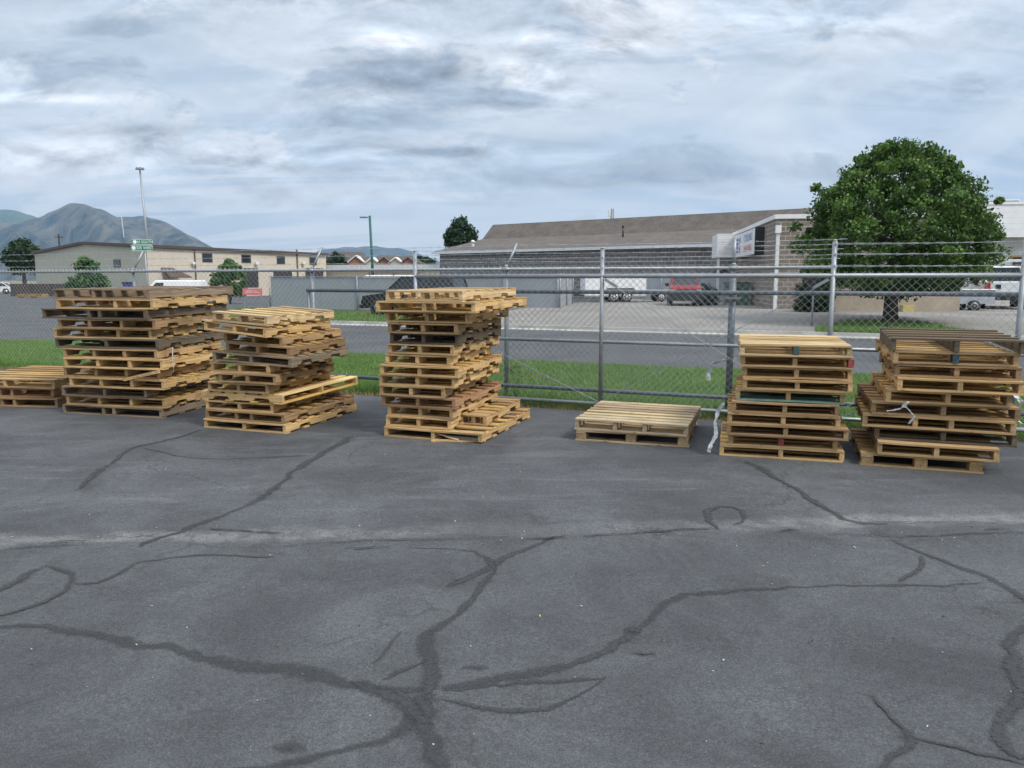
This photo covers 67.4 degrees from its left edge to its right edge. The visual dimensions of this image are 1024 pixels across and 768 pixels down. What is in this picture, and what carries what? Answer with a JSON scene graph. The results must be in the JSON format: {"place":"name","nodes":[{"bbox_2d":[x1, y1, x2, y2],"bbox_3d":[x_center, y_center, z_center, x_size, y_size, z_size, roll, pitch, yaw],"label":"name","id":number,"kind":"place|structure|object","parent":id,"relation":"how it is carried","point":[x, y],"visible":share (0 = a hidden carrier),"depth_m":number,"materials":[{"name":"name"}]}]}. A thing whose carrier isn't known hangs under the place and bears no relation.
{"place":"outdoors","nodes":[
{"label":"outdoors","id":0,"kind":"place"},
{"bbox_2d":[0,281,36,317],"bbox_3d":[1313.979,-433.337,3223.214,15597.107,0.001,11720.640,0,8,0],"label":"terrain","id":1,"kind":"structure","parent":0,"point":[20,282],"depth_m":632.91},
{"bbox_2d":[0,237,40,283],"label":"distant tree","id":2,"kind":"object","parent":1,"relation":"on","point":[13,251],"visible":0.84,"depth_m":117.06,"materials":[{"name":"green plant"}]},
{"bbox_2d":[63,255,111,288],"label":"green shrub","id":3,"kind":"object","parent":1,"relation":"on","point":[84,261],"visible":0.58,"depth_m":60.88,"materials":[{"name":"green plant"}]},
{"bbox_2d":[31,242,328,295],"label":"metal shed","id":4,"kind":"structure","parent":1,"relation":"on","point":[170,254],"depth_m":82.60,"materials":[{"name":"beige metal"}]},
{"bbox_2d":[208,258,247,303],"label":"green shrub","id":5,"kind":"object","parent":1,"relation":"on","point":[229,262],"visible":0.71,"depth_m":56.97,"materials":[{"name":"green plant"}]},
{"bbox_2d":[326,264,439,275],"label":"warehouse","id":6,"kind":"structure","parent":1,"relation":"on","point":[376,267],"depth_m":96.91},
{"bbox_2d":[365,255,422,264],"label":"brick house","id":7,"kind":"structure","parent":1,"relation":"on","point":[384,259],"depth_m":186.20,"materials":[{"name":"red brick"}]},
{"bbox_2d":[269,276,558,310],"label":"slatted fence","id":8,"kind":"object","parent":1,"relation":"on","point":[547,302],"visible":0.31,"depth_m":41.08,"materials":[{"name":"metal"}]},
{"bbox_2d":[442,214,478,248],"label":"distant tree","id":9,"kind":"object","parent":1,"relation":"on","point":[454,233],"visible":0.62,"depth_m":92.54,"materials":[{"name":"green plant"}]},
{"bbox_2d":[203,318,1023,339],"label":"kerb","id":10,"kind":"structure","parent":1,"relation":"on","point":[680,331],"depth_m":25.76,"materials":[{"name":"concrete"}]},
{"bbox_2d":[431,208,812,300],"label":"block building","id":11,"kind":"structure","parent":1,"relation":"on","point":[678,231],"depth_m":60.06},
{"bbox_2d":[928,202,1023,288],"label":"white building","id":12,"kind":"structure","parent":1,"relation":"on","point":[1012,219],"depth_m":56.58,"materials":[{"name":"white paint"}]},
{"bbox_2d":[0,203,212,280],"bbox_3d":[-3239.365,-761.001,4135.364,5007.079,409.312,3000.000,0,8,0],"label":"mountain","id":13,"kind":"structure","parent":0,"point":[69,223],"depth_m":3720.26,"materials":[{"name":"grey stone"}]},
{"bbox_2d":[0,293,271,317],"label":"side street","id":14,"kind":"structure","parent":0,"point":[250,303],"depth_m":55.90,"materials":[{"name":"grey asphalt"}]},
{"bbox_2d":[10,284,65,296],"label":"timber screen","id":15,"kind":"object","parent":14,"relation":"on","point":[33,287],"visible":0.21,"depth_m":83.62,"materials":[{"name":"brown wood"}]},
{"bbox_2d":[227,307,424,321],"bbox_3d":[-9.036,-3.392,36.937,17.480,0.060,10.050,3,8,22],"label":"strip","id":16,"kind":"object","parent":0,"point":[350,311],"depth_m":38.91,"materials":[{"name":"plant"}]},
{"bbox_2d":[359,276,467,315],"bbox_3d":[-4.357,-3.941,34.803,4.810,1.860,1.998,2,8,18],"label":"black suv","id":17,"kind":"object","parent":16,"relation":"on","point":[377,297],"visible":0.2,"depth_m":34.06,"materials":[{"name":"paint"}]},
{"bbox_2d":[315,246,439,263],"bbox_3d":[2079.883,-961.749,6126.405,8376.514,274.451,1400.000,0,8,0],"label":"distant range","id":18,"kind":"structure","parent":0,"point":[377,251],"depth_m":6038.51,"materials":[{"name":"grey stone"}]},
{"bbox_2d":[0,369,1023,767],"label":"parking lot","id":19,"kind":"structure","parent":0,"point":[790,681],"depth_m":4.13,"materials":[{"name":"grey asphalt"}]},
{"bbox_2d":[0,388,100,407],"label":"pallet","id":20,"kind":"object","parent":19,"relation":"on","point":[60,400],"visible":0.22,"depth_m":9.87,"materials":[{"name":"brown wood"}]},
{"bbox_2d":[0,379,94,397],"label":"pallet","id":21,"kind":"object","parent":20,"relation":"on","point":[17,392],"visible":0.26,"depth_m":9.91,"materials":[{"name":"brown wood"}]},
{"bbox_2d":[0,365,93,388],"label":"pallet","id":22,"kind":"object","parent":21,"relation":"on","point":[11,378],"visible":0.68,"depth_m":10.13,"materials":[{"name":"brown wood"}]},
{"bbox_2d":[62,398,205,418],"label":"pallet","id":23,"kind":"object","parent":19,"relation":"on","point":[166,412],"visible":0.31,"depth_m":9.36,"materials":[{"name":"brown wood"}]},
{"bbox_2d":[65,383,227,408],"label":"pallet","id":24,"kind":"object","parent":23,"relation":"on","point":[170,398],"visible":0.51,"depth_m":9.37,"materials":[{"name":"brown wood"}]},
{"bbox_2d":[61,375,213,397],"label":"pallet","id":25,"kind":"object","parent":24,"relation":"on","point":[68,390],"visible":0.36,"depth_m":9.33,"materials":[{"name":"brown wood"}]},
{"bbox_2d":[68,367,227,389],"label":"pallet","id":26,"kind":"object","parent":25,"relation":"on","point":[167,382],"visible":0.56,"depth_m":9.23,"materials":[{"name":"brown wood"}]},
{"bbox_2d":[63,358,212,378],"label":"pallet","id":27,"kind":"object","parent":26,"relation":"on","point":[162,374],"visible":0.39,"depth_m":9.30,"materials":[{"name":"brown wood"}]},
{"bbox_2d":[63,349,227,369],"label":"pallet","id":28,"kind":"object","parent":27,"relation":"on","point":[166,363],"visible":0.56,"depth_m":9.21,"materials":[{"name":"brown wood"}]},
{"bbox_2d":[63,340,221,359],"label":"pallet","id":29,"kind":"object","parent":28,"relation":"on","point":[152,354],"visible":0.57,"depth_m":9.25,"materials":[{"name":"brown wood"}]},
{"bbox_2d":[55,331,223,349],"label":"pallet","id":30,"kind":"object","parent":29,"relation":"on","point":[178,340],"visible":0.59,"depth_m":9.28,"materials":[{"name":"brown wood"}]},
{"bbox_2d":[53,322,214,338],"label":"pallet","id":31,"kind":"object","parent":30,"relation":"on","point":[122,333],"visible":0.59,"depth_m":9.25,"materials":[{"name":"brown wood"}]},
{"bbox_2d":[57,313,212,329],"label":"pallet","id":32,"kind":"object","parent":31,"relation":"on","point":[158,323],"visible":0.67,"depth_m":9.20,"materials":[{"name":"brown wood"}]},
{"bbox_2d":[41,304,226,319],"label":"pallet","id":33,"kind":"object","parent":32,"relation":"on","point":[135,314],"visible":0.69,"depth_m":9.25,"materials":[{"name":"brown wood"}]},
{"bbox_2d":[56,295,227,308],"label":"pallet","id":34,"kind":"object","parent":33,"relation":"on","point":[157,303],"visible":0.72,"depth_m":9.27,"materials":[{"name":"brown wood"}]},
{"bbox_2d":[52,286,233,298],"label":"pallet","id":35,"kind":"object","parent":34,"relation":"on","point":[142,292],"visible":1,"depth_m":9.36,"materials":[{"name":"brown wood"}]},
{"bbox_2d":[203,402,356,433],"bbox_3d":[-2.679,0.360,9.049,1.089,0.112,1.454,3,9,19],"label":"pallet","id":36,"kind":"object","parent":19,"relation":"on","point":[296,424],"visible":0.34,"depth_m":8.55,"materials":[{"name":"brown wood"}]},
{"bbox_2d":[205,394,353,423],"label":"pallet","id":37,"kind":"object","parent":36,"relation":"on","point":[320,406],"visible":0.48,"depth_m":8.58,"materials":[{"name":"brown wood"}]},
{"bbox_2d":[205,385,339,412],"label":"pallet","id":38,"kind":"object","parent":37,"relation":"on","point":[240,404],"visible":0.4,"depth_m":8.54,"materials":[{"name":"brown wood"}]},
{"bbox_2d":[201,375,357,404],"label":"pallet","id":39,"kind":"object","parent":38,"relation":"on","point":[315,389],"visible":0.62,"depth_m":8.53,"materials":[{"name":"brown wood"}]},
{"bbox_2d":[208,372,329,393],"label":"pallet","id":40,"kind":"object","parent":39,"relation":"on","point":[214,385],"visible":0.45,"depth_m":8.51,"materials":[{"name":"brown wood"}]},
{"bbox_2d":[218,362,333,384],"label":"pallet","id":41,"kind":"object","parent":40,"relation":"on","point":[306,371],"visible":0.66,"depth_m":8.45,"materials":[{"name":"brown wood"}]},
{"bbox_2d":[210,357,331,373],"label":"pallet","id":42,"kind":"object","parent":41,"relation":"on","point":[217,366],"visible":0.38,"depth_m":8.47,"materials":[{"name":"brown wood"}]},
{"bbox_2d":[212,346,347,367],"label":"pallet","id":43,"kind":"object","parent":42,"relation":"on","point":[292,361],"visible":0.49,"depth_m":8.43,"materials":[{"name":"brown wood"}]},
{"bbox_2d":[225,336,344,356],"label":"pallet","id":44,"kind":"object","parent":43,"relation":"on","point":[317,345],"visible":0.65,"depth_m":8.47,"materials":[{"name":"brown wood"}]},
{"bbox_2d":[223,328,340,346],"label":"pallet","id":45,"kind":"object","parent":44,"relation":"on","point":[290,338],"visible":0.69,"depth_m":8.53,"materials":[{"name":"brown wood"}]},
{"bbox_2d":[204,317,330,337],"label":"pallet","id":46,"kind":"object","parent":45,"relation":"on","point":[274,329],"visible":0.58,"depth_m":8.38,"materials":[{"name":"brown wood"}]},
{"bbox_2d":[212,306,333,325],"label":"pallet","id":47,"kind":"object","parent":46,"relation":"on","point":[270,316],"visible":1,"depth_m":8.47,"materials":[{"name":"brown wood"}]},
{"bbox_2d":[384,408,529,441],"bbox_3d":[-0.581,0.431,8.568,1.129,0.117,1.594,3,9,20],"label":"pallet","id":48,"kind":"object","parent":19,"relation":"on","point":[500,425],"visible":0.56,"depth_m":8.07,"materials":[{"name":"brown wood"}]},
{"bbox_2d":[385,402,488,429],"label":"pallet","id":49,"kind":"object","parent":48,"relation":"on","point":[420,421],"visible":0.27,"depth_m":8.07,"materials":[{"name":"brown wood"}]},
{"bbox_2d":[387,392,497,419],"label":"pallet","id":50,"kind":"object","parent":49,"relation":"on","point":[474,405],"visible":0.43,"depth_m":8.14,"materials":[{"name":"brown wood"}]},
{"bbox_2d":[381,381,500,409],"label":"pallet","id":51,"kind":"object","parent":50,"relation":"on","point":[479,392],"visible":0.51,"depth_m":8.17,"materials":[{"name":"brown wood"}]},
{"bbox_2d":[379,373,487,398],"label":"pallet","id":52,"kind":"object","parent":51,"relation":"on","point":[413,391],"visible":0.44,"depth_m":8.09,"materials":[{"name":"brown wood"}]},
{"bbox_2d":[379,364,499,388],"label":"pallet","id":53,"kind":"object","parent":52,"relation":"on","point":[419,381],"visible":0.53,"depth_m":8.10,"materials":[{"name":"brown wood"}]},
{"bbox_2d":[379,354,502,377],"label":"pallet","id":54,"kind":"object","parent":53,"relation":"on","point":[459,370],"visible":0.56,"depth_m":8.06,"materials":[{"name":"brown wood"}]},
{"bbox_2d":[385,346,491,365],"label":"pallet","id":55,"kind":"object","parent":54,"relation":"on","point":[419,359],"visible":0.57,"depth_m":8.05,"materials":[{"name":"brown wood"}]},
{"bbox_2d":[387,336,499,355],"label":"pallet","id":56,"kind":"object","parent":55,"relation":"on","point":[429,349],"visible":0.58,"depth_m":8.03,"materials":[{"name":"brown wood"}]},
{"bbox_2d":[390,326,501,344],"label":"pallet","id":57,"kind":"object","parent":56,"relation":"on","point":[446,339],"visible":0.58,"depth_m":8.05,"materials":[{"name":"brown wood"}]},
{"bbox_2d":[387,318,500,334],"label":"pallet","id":58,"kind":"object","parent":57,"relation":"on","point":[444,328],"visible":0.63,"depth_m":7.97,"materials":[{"name":"brown wood"}]},
{"bbox_2d":[386,308,508,323],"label":"pallet","id":59,"kind":"object","parent":58,"relation":"on","point":[434,317],"visible":0.62,"depth_m":8.04,"materials":[{"name":"brown wood"}]},
{"bbox_2d":[376,297,527,312],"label":"pallet","id":60,"kind":"object","parent":59,"relation":"on","point":[477,306],"visible":0.75,"depth_m":7.98,"materials":[{"name":"brown wood"}]},
{"bbox_2d":[385,287,515,301],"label":"pallet","id":61,"kind":"object","parent":60,"relation":"on","point":[455,294],"visible":1,"depth_m":8.05,"materials":[{"name":"brown wood"}]},
{"bbox_2d":[459,398,520,425],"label":"pallet","id":62,"kind":"object","parent":48,"relation":"on","point":[491,411],"visible":0.87,"depth_m":8.45,"materials":[{"name":"brown wood"}]},
{"bbox_2d":[0,521,1019,550],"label":"gutter crack","id":63,"kind":"object","parent":19,"relation":"on","point":[563,535],"visible":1,"depth_m":5.10,"materials":[{"name":"grey asphalt"}]},
{"bbox_2d":[0,430,1023,767],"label":"crack sealant","id":64,"kind":"object","parent":19,"relation":"on","point":[422,714],"visible":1,"depth_m":3.40,"materials":[{"name":"black asphalt"}]},
{"bbox_2d":[575,421,697,447],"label":"pallet","id":65,"kind":"object","parent":19,"relation":"on","point":[582,435],"visible":0.3,"depth_m":7.80,"materials":[{"name":"brown wood"}]},
{"bbox_2d":[574,401,700,436],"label":"pallet","id":66,"kind":"object","parent":65,"relation":"on","point":[646,415],"visible":1,"depth_m":8.01,"materials":[{"name":"brown wood"}]},
{"bbox_2d":[719,422,843,462],"bbox_3d":[2.652,0.565,7.676,1.105,0.112,1.161,2,9,16],"label":"pallet","id":67,"kind":"object","parent":19,"relation":"on","point":[838,453],"visible":0.38,"depth_m":7.25,"materials":[{"name":"brown wood"}]},
{"bbox_2d":[728,426,837,450],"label":"pallet","id":68,"kind":"object","parent":67,"relation":"on","point":[780,441],"visible":0.26,"depth_m":7.21,"materials":[{"name":"brown wood"}]},
{"bbox_2d":[726,414,848,440],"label":"pallet","id":69,"kind":"object","parent":68,"relation":"on","point":[843,430],"visible":0.3,"depth_m":7.16,"materials":[{"name":"brown wood"}]},
{"bbox_2d":[727,393,840,428],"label":"pallet","id":70,"kind":"object","parent":69,"relation":"on","point":[783,419],"visible":0.51,"depth_m":7.17,"materials":[{"name":"brown wood"}]},
{"bbox_2d":[731,383,839,416],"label":"pallet","id":71,"kind":"object","parent":70,"relation":"on","point":[834,408],"visible":0.5,"depth_m":7.11,"materials":[{"name":"brown wood"}]},
{"bbox_2d":[735,374,845,404],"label":"pallet","id":72,"kind":"object","parent":71,"relation":"on","point":[822,398],"visible":0.42,"depth_m":7.16,"materials":[{"name":"brown wood"}]},
{"bbox_2d":[742,371,852,393],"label":"pallet","id":73,"kind":"object","parent":72,"relation":"on","point":[807,385],"visible":0.43,"depth_m":7.09,"materials":[{"name":"brown wood"}]},
{"bbox_2d":[742,361,852,380],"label":"pallet","id":74,"kind":"object","parent":73,"relation":"on","point":[799,373],"visible":0.43,"depth_m":7.13,"materials":[{"name":"brown wood"}]},
{"bbox_2d":[740,355,854,369],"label":"pallet","id":75,"kind":"object","parent":74,"relation":"on","point":[795,362],"visible":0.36,"depth_m":7.09,"materials":[{"name":"brown wood"}]},
{"bbox_2d":[738,334,851,357],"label":"pallet","id":76,"kind":"object","parent":75,"relation":"on","point":[793,345],"visible":1,"depth_m":7.23,"materials":[{"name":"brown wood"}]},
{"bbox_2d":[849,428,983,473],"bbox_3d":[3.787,0.615,7.299,0.977,0.117,1.161,3,9,19],"label":"pallet","id":77,"kind":"object","parent":19,"relation":"on","point":[864,447],"visible":0.51,"depth_m":6.88,"materials":[{"name":"brown wood"}]},
{"bbox_2d":[866,426,999,462],"bbox_3d":[3.902,0.507,7.231,0.952,0.119,1.195,3,9,20],"label":"pallet","id":78,"kind":"object","parent":77,"relation":"on","point":[992,452],"visible":0.51,"depth_m":6.80,"materials":[{"name":"brown wood"}]},
{"bbox_2d":[867,416,1017,447],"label":"pallet","id":79,"kind":"object","parent":78,"relation":"on","point":[942,436],"visible":0.38,"depth_m":6.87,"materials":[{"name":"brown wood"}]},
{"bbox_2d":[854,394,1016,434],"bbox_3d":[3.933,0.268,7.279,1.202,0.121,1.209,3,9,20],"label":"pallet","id":80,"kind":"object","parent":79,"relation":"on","point":[863,412],"visible":0.57,"depth_m":6.86,"materials":[{"name":"brown wood"}]},
{"bbox_2d":[857,383,1020,420],"bbox_3d":[3.960,0.153,7.271,1.168,0.120,1.221,3,9,18],"label":"pallet","id":81,"kind":"object","parent":80,"relation":"on","point":[871,397],"visible":0.54,"depth_m":6.88,"materials":[{"name":"brown wood"}]},
{"bbox_2d":[870,372,1012,407],"bbox_3d":[3.985,0.040,7.244,0.978,0.121,1.250,3,9,19],"label":"pallet","id":82,"kind":"object","parent":81,"relation":"on","point":[882,383],"visible":0.55,"depth_m":6.82,"materials":[{"name":"brown wood"}]},
{"bbox_2d":[882,362,1023,395],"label":"pallet","id":83,"kind":"object","parent":82,"relation":"on","point":[959,387],"visible":0.49,"depth_m":6.72,"materials":[{"name":"brown wood"}]},
{"bbox_2d":[879,354,1021,380],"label":"pallet","id":84,"kind":"object","parent":83,"relation":"on","point":[954,372],"visible":0.48,"depth_m":6.76,"materials":[{"name":"brown wood"}]},
{"bbox_2d":[875,339,1020,366],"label":"pallet","id":85,"kind":"object","parent":84,"relation":"on","point":[927,351],"visible":0.92,"depth_m":6.86,"materials":[{"name":"brown wood"}]},
{"bbox_2d":[880,328,1023,353],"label":"pallet","id":86,"kind":"object","parent":85,"relation":"on","point":[950,339],"visible":1,"depth_m":6.90,"materials":[{"name":"brown wood"}]},
{"bbox_2d":[0,317,1023,380],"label":"street","id":87,"kind":"structure","parent":0,"point":[702,354],"depth_m":20.76,"materials":[{"name":"grey asphalt"}]},
{"bbox_2d":[0,338,1023,441],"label":"verge ground","id":88,"kind":"structure","parent":0,"point":[701,379],"depth_m":13.05,"materials":[{"name":"plant"}]},
{"bbox_2d":[0,239,843,408],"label":"chain link fence","id":89,"kind":"object","parent":88,"relation":"on","point":[506,269],"visible":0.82,"depth_m":10.36,"materials":[{"name":"metal"}]},
{"bbox_2d":[0,356,1023,436],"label":"tall grass","id":90,"kind":"structure","parent":88,"relation":"on","point":[42,363],"depth_m":10.06,"materials":[{"name":"green plant"}]},
{"bbox_2d":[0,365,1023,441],"bbox_3d":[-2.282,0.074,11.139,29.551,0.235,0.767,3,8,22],"label":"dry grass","id":91,"kind":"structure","parent":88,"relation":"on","point":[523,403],"depth_m":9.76,"materials":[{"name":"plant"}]},
{"bbox_2d":[723,278,740,415],"bbox_3d":[2.578,-0.382,9.073,0.200,1.730,0.120,3,8,22],"label":"roller post","id":92,"kind":"object","parent":88,"relation":"on","point":[732,287],"visible":0.59,"depth_m":9.02,"materials":[{"name":"metal"}]},
{"bbox_2d":[306,238,1023,431],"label":"sliding gate","id":93,"kind":"structure","parent":92,"relation":"attached to","point":[833,275],"depth_m":8.99,"materials":[{"name":"metal"}]},
{"bbox_2d":[0,0,1023,260],"label":"sky","id":94,"kind":"structure","parent":0,"point":[274,125],"materials":[{"name":"grey"}]},
{"bbox_2d":[490,299,1023,336],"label":"concrete driveway","id":95,"kind":"structure","parent":0,"point":[711,312],"depth_m":30.17,"materials":[{"name":"grey concrete"}]},
{"bbox_2d":[573,278,646,301],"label":"cargo trailer","id":96,"kind":"object","parent":95,"relation":"on","point":[625,297],"visible":0.48,"depth_m":46.70,"materials":[{"name":"metal"}]},
{"bbox_2d":[665,278,704,305],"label":"red pickup","id":97,"kind":"object","parent":95,"relation":"on","point":[670,298],"visible":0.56,"depth_m":40.34,"materials":[{"name":"paint"}]},
{"bbox_2d":[643,273,730,300],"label":"slatted fence","id":98,"kind":"object","parent":95,"relation":"on","point":[660,283],"visible":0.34,"depth_m":49.73,"materials":[{"name":"metal"}]},
{"bbox_2d":[792,278,837,311],"bbox_3d":[12.895,-3.854,32.798,1.962,2.285,1.822,0,8,0],"label":"conical shrub","id":99,"kind":"object","parent":95,"relation":"on","point":[805,301],"visible":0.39,"depth_m":32.49,"materials":[{"name":"green plant"}]},
{"bbox_2d":[712,213,949,308],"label":"brick wing","id":100,"kind":"structure","parent":95,"relation":"on","point":[776,228],"depth_m":35.89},
{"bbox_2d":[734,227,764,257],"bbox_3d":[12.851,-7.626,41.858,0.458,1.363,7.330,1,8,8],"label":"shop sign","id":101,"kind":"object","parent":100,"relation":"attached to","point":[756,233],"visible":0.91,"depth_m":39.51,"materials":[{"name":"white paint"}]},
{"bbox_2d":[816,321,950,332],"bbox_3d":[12.586,-1.905,25.520,4.600,0.155,4.800,3,8,22],"label":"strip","id":102,"kind":"object","parent":95,"relation":"on","point":[884,325],"visible":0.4,"depth_m":26.12,"materials":[{"name":"plant"}]},
{"bbox_2d":[228,312,974,332],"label":"grass","id":103,"kind":"structure","parent":102,"relation":"on","point":[858,328],"depth_m":25.86,"materials":[{"name":"green plant"}]},
{"bbox_2d":[787,137,1014,322],"bbox_3d":[13.469,-5.226,26.821,6.996,6.565,7.361,0,8,0],"label":"broadleaf tree","id":104,"kind":"object","parent":102,"relation":"on","point":[961,210],"visible":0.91,"depth_m":25.16,"materials":[{"name":"green plant"}]},
{"bbox_2d":[834,289,961,311],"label":"tan wall","id":105,"kind":"structure","parent":95,"relation":"on","point":[839,305],"depth_m":33.01,"materials":[{"name":"beige concrete"}]},
{"bbox_2d":[960,289,996,310],"bbox_3d":[20.160,-3.808,34.841,2.755,1.006,1.508,1,8,6],"label":"utility trailer","id":106,"kind":"object","parent":95,"relation":"on","point":[974,306],"visible":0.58,"depth_m":34.14,"materials":[{"name":"grey paint"}]},
{"bbox_2d":[970,259,1023,308],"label":"white pickup","id":107,"kind":"object","parent":95,"relation":"on","point":[1005,281],"visible":0.27,"depth_m":36.20,"materials":[{"name":"paint"}]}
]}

